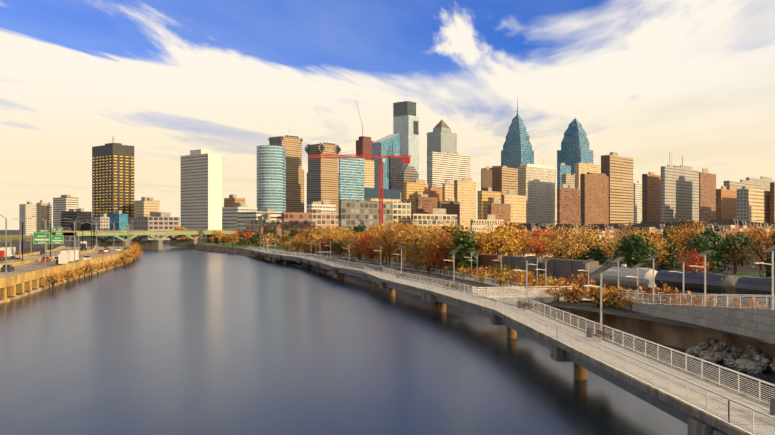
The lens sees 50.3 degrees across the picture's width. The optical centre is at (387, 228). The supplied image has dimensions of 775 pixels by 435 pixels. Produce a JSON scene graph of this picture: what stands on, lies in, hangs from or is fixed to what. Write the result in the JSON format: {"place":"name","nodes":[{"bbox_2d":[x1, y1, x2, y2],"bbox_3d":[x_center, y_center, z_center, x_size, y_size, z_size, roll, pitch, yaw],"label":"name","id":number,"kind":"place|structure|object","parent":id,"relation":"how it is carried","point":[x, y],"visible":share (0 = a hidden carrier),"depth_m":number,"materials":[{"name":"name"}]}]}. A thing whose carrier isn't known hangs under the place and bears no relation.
{"place":"outdoors","nodes":[
{"label":"outdoors","id":0,"kind":"place"},
{"bbox_2d":[0,243,774,434],"bbox_3d":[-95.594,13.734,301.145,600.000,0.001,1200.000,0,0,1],"label":"river water","id":1,"kind":"structure","parent":0,"point":[166,339],"depth_m":83.49,"materials":[{"name":"liquid"}]},
{"bbox_2d":[0,230,774,366],"bbox_3d":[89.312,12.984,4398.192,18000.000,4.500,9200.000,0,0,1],"label":"ground","id":2,"kind":"structure","parent":0,"point":[745,268],"depth_m":222.64,"materials":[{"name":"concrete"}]},
{"bbox_2d":[41,271,66,290],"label":"tree","id":3,"kind":"object","parent":2,"relation":"on","point":[51,280],"visible":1,"depth_m":183.36,"materials":[{"name":"orange plant"}]},
{"bbox_2d":[0,245,131,302],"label":"expressway","id":4,"kind":"structure","parent":2,"relation":"on","point":[30,271],"depth_m":219.43,"materials":[{"name":"concrete"}]},
{"bbox_2d":[0,233,51,254],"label":"overpass","id":5,"kind":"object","parent":4,"relation":"on","point":[10,237],"visible":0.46,"depth_m":362.53,"materials":[{"name":"metal"}]},
{"bbox_2d":[0,241,126,271],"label":"vehicles","id":6,"kind":"object","parent":4,"relation":"on","point":[65,256],"visible":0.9,"depth_m":246.29,"materials":[{"name":"white metal"}]},
{"bbox_2d":[0,215,130,276],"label":"street lamps","id":7,"kind":"object","parent":4,"relation":"on","point":[45,236],"visible":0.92,"depth_m":262.99,"materials":[{"name":"grey metal"}]},
{"bbox_2d":[56,271,76,284],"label":"tree","id":8,"kind":"object","parent":2,"relation":"on","point":[68,276],"visible":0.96,"depth_m":201.25,"materials":[{"name":"orange plant"}]},
{"bbox_2d":[51,217,245,249],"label":"bridge","id":9,"kind":"structure","parent":2,"relation":"on","point":[156,244],"depth_m":546.93,"materials":[{"name":"concrete"}]},
{"bbox_2d":[206,228,221,242],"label":"tree","id":10,"kind":"object","parent":2,"relation":"on","point":[216,234],"visible":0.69,"depth_m":611.21,"materials":[{"name":"orange plant"}]},
{"bbox_2d":[216,233,229,244],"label":"tree","id":11,"kind":"object","parent":2,"relation":"on","point":[223,237],"visible":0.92,"depth_m":554.64,"materials":[{"name":"orange plant"}]},
{"bbox_2d":[223,231,239,246],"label":"tree","id":12,"kind":"object","parent":2,"relation":"on","point":[232,239],"visible":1,"depth_m":492.54,"materials":[{"name":"orange plant"}]},
{"bbox_2d":[237,232,246,245],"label":"green tree","id":13,"kind":"object","parent":2,"relation":"on","point":[242,241],"visible":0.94,"depth_m":517.59,"materials":[{"name":"green plant"}]},
{"bbox_2d":[245,232,265,247],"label":"green tree","id":14,"kind":"object","parent":2,"relation":"on","point":[254,237],"visible":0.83,"depth_m":438.91,"materials":[{"name":"green plant"}]},
{"bbox_2d":[257,233,273,247],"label":"tree","id":15,"kind":"object","parent":2,"relation":"on","point":[265,238],"visible":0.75,"depth_m":438.18,"materials":[{"name":"orange plant"}]},
{"bbox_2d":[286,224,298,239],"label":"green tree","id":16,"kind":"object","parent":2,"relation":"on","point":[293,231],"visible":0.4,"depth_m":457.11,"materials":[{"name":"green plant"}]},
{"bbox_2d":[289,234,304,252],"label":"autumn tree","id":17,"kind":"object","parent":2,"relation":"on","point":[299,241],"visible":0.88,"depth_m":353.04,"materials":[{"name":"orange plant"}]},
{"bbox_2d":[300,224,326,240],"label":"tree","id":18,"kind":"object","parent":2,"relation":"on","point":[312,231],"visible":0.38,"depth_m":388.38,"materials":[{"name":"orange plant"}]},
{"bbox_2d":[306,233,323,254],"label":"gold tree","id":19,"kind":"object","parent":2,"relation":"on","point":[313,242],"visible":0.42,"depth_m":332.40,"materials":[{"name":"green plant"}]},
{"bbox_2d":[317,235,335,256],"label":"autumn tree","id":20,"kind":"object","parent":2,"relation":"on","point":[326,242],"visible":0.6,"depth_m":313.63,"materials":[{"name":"orange plant"}]},
{"bbox_2d":[319,226,347,256],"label":"gold tree","id":21,"kind":"object","parent":2,"relation":"on","point":[338,234],"visible":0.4,"depth_m":316.86,"materials":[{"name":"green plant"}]},
{"bbox_2d":[331,240,347,257],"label":"green tree","id":22,"kind":"object","parent":2,"relation":"on","point":[338,247],"visible":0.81,"depth_m":300.71,"materials":[{"name":"green plant"}]},
{"bbox_2d":[338,228,362,258],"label":"autumn tree","id":23,"kind":"object","parent":2,"relation":"on","point":[346,238],"visible":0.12,"depth_m":293.65,"materials":[{"name":"orange plant"}]},
{"bbox_2d":[345,233,363,259],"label":"gold tree","id":24,"kind":"object","parent":2,"relation":"on","point":[353,247],"visible":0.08,"depth_m":279.49,"materials":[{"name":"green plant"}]},
{"bbox_2d":[342,237,367,259],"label":"gold tree","id":25,"kind":"object","parent":2,"relation":"on","point":[355,249],"visible":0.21,"depth_m":278.37,"materials":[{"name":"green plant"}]},
{"bbox_2d":[347,219,366,253],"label":"green tree","id":26,"kind":"object","parent":2,"relation":"on","point":[361,227],"visible":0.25,"depth_m":334.91,"materials":[{"name":"green plant"}]},
{"bbox_2d":[344,235,369,260],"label":"bare tree","id":27,"kind":"object","parent":2,"relation":"on","point":[356,247],"visible":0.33,"depth_m":274.36,"materials":[{"name":"brown plant"}]},
{"bbox_2d":[309,148,410,228],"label":"tower crane","id":28,"kind":"object","parent":2,"relation":"on","point":[406,159],"visible":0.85,"depth_m":518.20,"materials":[{"name":"red metal"}]},
{"bbox_2d":[354,231,378,261],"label":"red tree","id":29,"kind":"object","parent":2,"relation":"on","point":[363,242],"visible":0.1,"depth_m":261.34,"materials":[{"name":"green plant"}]},
{"bbox_2d":[353,237,381,260],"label":"red tree","id":30,"kind":"object","parent":2,"relation":"on","point":[365,244],"visible":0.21,"depth_m":257.55,"materials":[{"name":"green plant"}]},
{"bbox_2d":[364,237,391,263],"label":"red tree","id":31,"kind":"object","parent":2,"relation":"on","point":[375,253],"visible":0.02,"depth_m":251.94,"materials":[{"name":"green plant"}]},
{"bbox_2d":[371,232,396,262],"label":"autumn tree","id":32,"kind":"object","parent":2,"relation":"on","point":[381,247],"visible":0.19,"depth_m":241.04,"materials":[{"name":"orange plant"}]},
{"bbox_2d":[360,216,416,264],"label":"gold tree","id":33,"kind":"object","parent":2,"relation":"on","point":[383,231],"visible":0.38,"depth_m":240.41,"materials":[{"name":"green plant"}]},
{"bbox_2d":[371,215,421,265],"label":"autumn tree","id":34,"kind":"object","parent":2,"relation":"on","point":[393,233],"visible":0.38,"depth_m":235.45,"materials":[{"name":"orange plant"}]},
{"bbox_2d":[19,96,774,244],"bbox_3d":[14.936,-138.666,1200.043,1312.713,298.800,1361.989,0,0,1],"label":"city skyline","id":35,"kind":"structure","parent":2,"relation":"on","point":[518,185],"depth_m":1067.73,"materials":[{"name":"beige concrete"}]},
{"bbox_2d":[388,227,419,263],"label":"autumn tree","id":36,"kind":"object","parent":2,"relation":"on","point":[399,243],"visible":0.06,"depth_m":232.78,"materials":[{"name":"orange plant"}]},
{"bbox_2d":[386,228,424,267],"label":"autumn tree","id":37,"kind":"object","parent":2,"relation":"on","point":[395,243],"visible":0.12,"depth_m":224.50,"materials":[{"name":"orange plant"}]},
{"bbox_2d":[382,219,437,260],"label":"gold tree","id":38,"kind":"object","parent":2,"relation":"on","point":[402,240],"visible":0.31,"depth_m":219.22,"materials":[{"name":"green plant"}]},
{"bbox_2d":[404,228,431,271],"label":"autumn tree","id":39,"kind":"object","parent":2,"relation":"on","point":[418,240],"visible":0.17,"depth_m":204.87,"materials":[{"name":"orange plant"}]},
{"bbox_2d":[404,227,439,261],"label":"autumn tree","id":40,"kind":"object","parent":2,"relation":"on","point":[414,247],"visible":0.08,"depth_m":204.72,"materials":[{"name":"orange plant"}]},
{"bbox_2d":[420,261,435,272],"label":"shrub","id":41,"kind":"object","parent":2,"relation":"on","point":[427,264],"visible":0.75,"depth_m":199.14,"materials":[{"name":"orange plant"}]},
{"bbox_2d":[412,226,456,273],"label":"gold tree","id":42,"kind":"object","parent":2,"relation":"on","point":[425,241],"visible":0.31,"depth_m":194.04,"materials":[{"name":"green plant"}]},
{"bbox_2d":[423,232,454,274],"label":"red tree","id":43,"kind":"object","parent":2,"relation":"on","point":[439,258],"visible":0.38,"depth_m":190.78,"materials":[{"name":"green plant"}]},
{"bbox_2d":[423,227,473,274],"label":"autumn tree","id":44,"kind":"object","parent":2,"relation":"on","point":[441,244],"visible":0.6,"depth_m":189.40,"materials":[{"name":"orange plant"}]},
{"bbox_2d":[419,215,481,257],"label":"gold tree","id":45,"kind":"object","parent":2,"relation":"on","point":[447,226],"visible":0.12,"depth_m":199.86,"materials":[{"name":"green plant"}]},
{"bbox_2d":[427,224,479,261],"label":"green tree","id":46,"kind":"object","parent":2,"relation":"on","point":[457,226],"visible":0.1,"depth_m":198.76,"materials":[{"name":"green plant"}]},
{"bbox_2d":[442,225,483,275],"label":"green tree","id":47,"kind":"object","parent":2,"relation":"on","point":[462,241],"visible":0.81,"depth_m":185.77,"materials":[{"name":"green plant"}]},
{"bbox_2d":[455,266,470,277],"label":"shrub","id":48,"kind":"object","parent":2,"relation":"on","point":[461,270],"visible":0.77,"depth_m":179.65,"materials":[{"name":"orange plant"}]},
{"bbox_2d":[466,265,492,278],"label":"shrub","id":49,"kind":"object","parent":2,"relation":"on","point":[480,267],"visible":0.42,"depth_m":170.81,"materials":[{"name":"orange plant"}]},
{"bbox_2d":[470,268,490,279],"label":"shrub","id":50,"kind":"object","parent":2,"relation":"on","point":[475,273],"visible":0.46,"depth_m":169.08,"materials":[{"name":"orange plant"}]},
{"bbox_2d":[482,270,500,282],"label":"shrub","id":51,"kind":"object","parent":2,"relation":"on","point":[486,275],"visible":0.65,"depth_m":162.06,"materials":[{"name":"orange plant"}]},
{"bbox_2d":[476,234,513,254],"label":"red tree","id":52,"kind":"object","parent":2,"relation":"on","point":[488,245],"visible":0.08,"depth_m":204.24,"materials":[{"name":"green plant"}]},
{"bbox_2d":[494,276,508,287],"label":"shrub","id":53,"kind":"object","parent":2,"relation":"on","point":[504,281],"visible":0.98,"depth_m":150.43,"materials":[{"name":"orange plant"}]},
{"bbox_2d":[471,219,533,255],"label":"gold tree","id":54,"kind":"object","parent":2,"relation":"on","point":[503,241],"visible":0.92,"depth_m":196.86,"materials":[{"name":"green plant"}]},
{"bbox_2d":[491,263,513,277],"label":"shrub","id":55,"kind":"object","parent":2,"relation":"on","point":[499,270],"visible":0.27,"depth_m":172.53,"materials":[{"name":"orange plant"}]},
{"bbox_2d":[495,268,519,285],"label":"shrub","id":56,"kind":"object","parent":2,"relation":"on","point":[504,275],"visible":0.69,"depth_m":153.39,"materials":[{"name":"orange plant"}]},
{"bbox_2d":[488,222,528,255],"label":"tree","id":57,"kind":"object","parent":2,"relation":"on","point":[505,228],"visible":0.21,"depth_m":326.94,"materials":[{"name":"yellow plant"}]},
{"bbox_2d":[245,248,774,343],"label":"retaining wall","id":58,"kind":"structure","parent":2,"relation":"on","point":[758,323],"depth_m":91.98,"materials":[{"name":"concrete"}]},
{"bbox_2d":[248,249,774,434],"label":"boardwalk","id":59,"kind":"structure","parent":2,"relation":"on","point":[698,420],"depth_m":66.13,"materials":[{"name":"concrete"}]},
{"bbox_2d":[249,247,774,434],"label":"boardwalk railing","id":60,"kind":"object","parent":59,"relation":"on","point":[685,369],"visible":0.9,"depth_m":62.12,"materials":[{"name":"grey metal"}]},
{"bbox_2d":[256,236,774,339],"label":"lamp posts","id":61,"kind":"object","parent":59,"relation":"on","point":[600,270],"visible":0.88,"depth_m":103.99,"materials":[{"name":"grey metal"}]},
{"bbox_2d":[258,245,774,414],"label":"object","id":62,"kind":"object","parent":2,"relation":"on","point":[589,334],"visible":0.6,"depth_m":104.57,"materials":[{"name":"grey metal"}]},
{"bbox_2d":[508,271,534,288],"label":"shrub","id":63,"kind":"object","parent":2,"relation":"on","point":[523,279],"visible":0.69,"depth_m":146.53,"materials":[{"name":"orange plant"}]},
{"bbox_2d":[277,252,770,305],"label":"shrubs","id":64,"kind":"object","parent":2,"relation":"on","point":[359,261],"visible":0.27,"depth_m":251.02,"materials":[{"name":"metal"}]},
{"bbox_2d":[510,230,541,256],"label":"autumn tree","id":65,"kind":"object","parent":2,"relation":"on","point":[523,251],"visible":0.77,"depth_m":274.59,"materials":[{"name":"orange plant"}]},
{"bbox_2d":[518,281,537,291],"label":"shrub","id":66,"kind":"object","parent":2,"relation":"on","point":[529,286],"visible":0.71,"depth_m":138.22,"materials":[{"name":"orange plant"}]},
{"bbox_2d":[527,236,555,257],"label":"red tree","id":67,"kind":"object","parent":2,"relation":"on","point":[537,249],"visible":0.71,"depth_m":252.99,"materials":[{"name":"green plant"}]},
{"bbox_2d":[530,228,553,240],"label":"red tree","id":68,"kind":"object","parent":2,"relation":"on","point":[536,234],"visible":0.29,"depth_m":385.15,"materials":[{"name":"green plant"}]},
{"bbox_2d":[530,273,558,283],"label":"shrub","id":69,"kind":"object","parent":2,"relation":"on","point":[542,277],"visible":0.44,"depth_m":150.20,"materials":[{"name":"orange plant"}]},
{"bbox_2d":[535,278,561,291],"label":"shrub","id":70,"kind":"object","parent":2,"relation":"on","point":[551,283],"visible":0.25,"depth_m":132.39,"materials":[{"name":"orange plant"}]},
{"bbox_2d":[546,286,564,300],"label":"shrub","id":71,"kind":"object","parent":2,"relation":"on","point":[552,293],"visible":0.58,"depth_m":122.12,"materials":[{"name":"orange plant"}]},
{"bbox_2d":[554,285,576,302],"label":"shrub","id":72,"kind":"object","parent":2,"relation":"on","point":[564,295],"visible":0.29,"depth_m":119.33,"materials":[{"name":"orange plant"}]},
{"bbox_2d":[538,230,595,259],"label":"gold tree","id":73,"kind":"object","parent":2,"relation":"on","point":[579,246],"visible":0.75,"depth_m":178.60,"materials":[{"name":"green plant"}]},
{"bbox_2d":[536,218,597,257],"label":"gold tree","id":74,"kind":"object","parent":2,"relation":"on","point":[561,234],"visible":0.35,"depth_m":205.10,"materials":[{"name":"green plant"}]},
{"bbox_2d":[554,282,589,303],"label":"shrub","id":75,"kind":"object","parent":2,"relation":"on","point":[580,292],"visible":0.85,"depth_m":117.46,"materials":[{"name":"orange plant"}]},
{"bbox_2d":[561,272,597,288],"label":"shrub","id":76,"kind":"object","parent":2,"relation":"on","point":[578,280],"visible":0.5,"depth_m":130.61,"materials":[{"name":"orange plant"}]},
{"bbox_2d":[408,253,774,305],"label":"freight train cars","id":77,"kind":"object","parent":2,"relation":"on","point":[716,283],"visible":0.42,"depth_m":132.86,"materials":[{"name":"black metal"}]},
{"bbox_2d":[565,222,617,261],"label":"autumn tree","id":78,"kind":"object","parent":2,"relation":"on","point":[594,241],"visible":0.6,"depth_m":182.91,"materials":[{"name":"orange plant"}]},
{"bbox_2d":[573,243,609,265],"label":"green tree","id":79,"kind":"object","parent":2,"relation":"on","point":[599,259],"visible":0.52,"depth_m":178.94,"materials":[{"name":"green plant"}]},
{"bbox_2d":[411,219,774,257],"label":"row houses","id":80,"kind":"structure","parent":2,"relation":"on","point":[727,224],"depth_m":416.27,"materials":[{"name":"brown brick"}]},
{"bbox_2d":[580,282,617,306],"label":"shrub","id":81,"kind":"object","parent":2,"relation":"on","point":[595,295],"visible":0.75,"depth_m":112.89,"materials":[{"name":"orange plant"}]},
{"bbox_2d":[582,287,617,305],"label":"shrub","id":82,"kind":"object","parent":2,"relation":"on","point":[588,297],"visible":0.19,"depth_m":113.92,"materials":[{"name":"orange plant"}]},
{"bbox_2d":[609,295,623,307],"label":"shrub","id":83,"kind":"object","parent":2,"relation":"on","point":[616,302],"visible":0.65,"depth_m":111.13,"materials":[{"name":"orange plant"}]},
{"bbox_2d":[594,282,640,307],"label":"shrub","id":84,"kind":"object","parent":2,"relation":"on","point":[618,290],"visible":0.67,"depth_m":111.60,"materials":[{"name":"orange plant"}]},
{"bbox_2d":[608,222,641,262],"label":"bare tree","id":85,"kind":"object","parent":2,"relation":"on","point":[621,235],"visible":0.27,"depth_m":254.51,"materials":[{"name":"brown plant"}]},
{"bbox_2d":[609,225,646,267],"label":"autumn tree","id":86,"kind":"object","parent":2,"relation":"on","point":[622,237],"visible":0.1,"depth_m":226.16,"materials":[{"name":"orange plant"}]},
{"bbox_2d":[619,297,642,310],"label":"shrub","id":87,"kind":"object","parent":2,"relation":"on","point":[627,302],"visible":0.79,"depth_m":108.17,"materials":[{"name":"orange plant"}]},
{"bbox_2d":[609,228,661,267],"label":"green tree","id":88,"kind":"object","parent":2,"relation":"on","point":[639,252],"visible":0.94,"depth_m":174.04,"materials":[{"name":"green plant"}]},
{"bbox_2d":[631,232,676,268],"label":"gold tree","id":89,"kind":"object","parent":2,"relation":"on","point":[662,251],"visible":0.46,"depth_m":191.68,"materials":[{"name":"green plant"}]},
{"bbox_2d":[542,302,766,360],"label":"riverbank","id":90,"kind":"structure","parent":2,"relation":"on","point":[676,333],"depth_m":99.16,"materials":[{"name":"soil"}]},
{"bbox_2d":[637,281,679,304],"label":"shrub","id":91,"kind":"object","parent":2,"relation":"on","point":[664,299],"visible":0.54,"depth_m":104.44,"materials":[{"name":"orange plant"}]},
{"bbox_2d":[653,225,686,242],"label":"green tree","id":92,"kind":"object","parent":2,"relation":"on","point":[664,232],"visible":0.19,"depth_m":279.51,"materials":[{"name":"green plant"}]},
{"bbox_2d":[657,240,684,270],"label":"green tree","id":93,"kind":"object","parent":2,"relation":"on","point":[669,265],"visible":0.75,"depth_m":193.06,"materials":[{"name":"green plant"}]},
{"bbox_2d":[658,215,719,258],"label":"autumn tree","id":94,"kind":"object","parent":2,"relation":"on","point":[684,232],"visible":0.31,"depth_m":203.98,"materials":[{"name":"orange plant"}]},
{"bbox_2d":[667,291,715,306],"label":"shrub","id":95,"kind":"object","parent":2,"relation":"on","point":[695,300],"visible":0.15,"depth_m":98.16,"materials":[{"name":"orange plant"}]},
{"bbox_2d":[671,234,718,259],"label":"bare tree","id":96,"kind":"object","parent":2,"relation":"on","point":[684,248],"visible":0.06,"depth_m":186.90,"materials":[{"name":"brown plant"}]},
{"bbox_2d":[673,295,717,306],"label":"shrub","id":97,"kind":"object","parent":2,"relation":"on","point":[693,302],"visible":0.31,"depth_m":97.67,"materials":[{"name":"orange plant"}]},
{"bbox_2d":[677,246,716,271],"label":"red tree","id":98,"kind":"object","parent":2,"relation":"on","point":[694,259],"visible":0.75,"depth_m":166.60,"materials":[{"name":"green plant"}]},
{"bbox_2d":[676,232,728,273],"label":"green tree","id":99,"kind":"object","parent":2,"relation":"on","point":[700,244],"visible":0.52,"depth_m":178.72,"materials":[{"name":"green plant"}]},
{"bbox_2d":[695,225,731,273],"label":"green tree","id":100,"kind":"object","parent":2,"relation":"on","point":[712,234],"visible":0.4,"depth_m":196.50,"materials":[{"name":"green plant"}]},
{"bbox_2d":[685,337,774,372],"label":"riprap rocks","id":101,"kind":"object","parent":2,"relation":"on","point":[716,352],"visible":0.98,"depth_m":84.07,"materials":[{"name":"grey stone"}]},
{"bbox_2d":[717,248,753,273],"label":"bare tree","id":102,"kind":"object","parent":2,"relation":"on","point":[736,263],"visible":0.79,"depth_m":195.82,"materials":[{"name":"plant"}]},
{"bbox_2d":[718,232,763,270],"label":"green tree","id":103,"kind":"object","parent":2,"relation":"on","point":[734,241],"visible":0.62,"depth_m":207.25,"materials":[{"name":"green plant"}]},
{"bbox_2d":[730,227,774,276],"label":"bare tree","id":104,"kind":"object","parent":2,"relation":"on","point":[756,247],"visible":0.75,"depth_m":169.09,"materials":[{"name":"brown plant"}]},
{"bbox_2d":[732,297,774,308],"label":"shrub","id":105,"kind":"object","parent":2,"relation":"on","point":[751,302],"visible":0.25,"depth_m":87.03,"materials":[{"name":"orange plant"}]},
{"bbox_2d":[743,224,774,269],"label":"autumn tree","id":106,"kind":"object","parent":2,"relation":"on","point":[761,238],"visible":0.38,"depth_m":212.12,"materials":[{"name":"orange plant"}]},
{"bbox_2d":[745,228,774,266],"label":"autumn tree","id":107,"kind":"object","parent":2,"relation":"on","point":[761,241],"visible":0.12,"depth_m":233.65,"materials":[{"name":"orange plant"}]},
{"bbox_2d":[760,241,774,278],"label":"green tree","id":108,"kind":"object","parent":2,"relation":"on","point":[769,274],"visible":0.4,"depth_m":148.98,"materials":[{"name":"green plant"}]},
{"bbox_2d":[0,0,774,229],"label":"sky","id":109,"kind":"structure","parent":0,"point":[694,80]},
{"bbox_2d":[189,235,765,295],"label":"park lawn","id":110,"kind":"structure","parent":0,"point":[280,247],"depth_m":493.68,"materials":[{"name":"green plant"}]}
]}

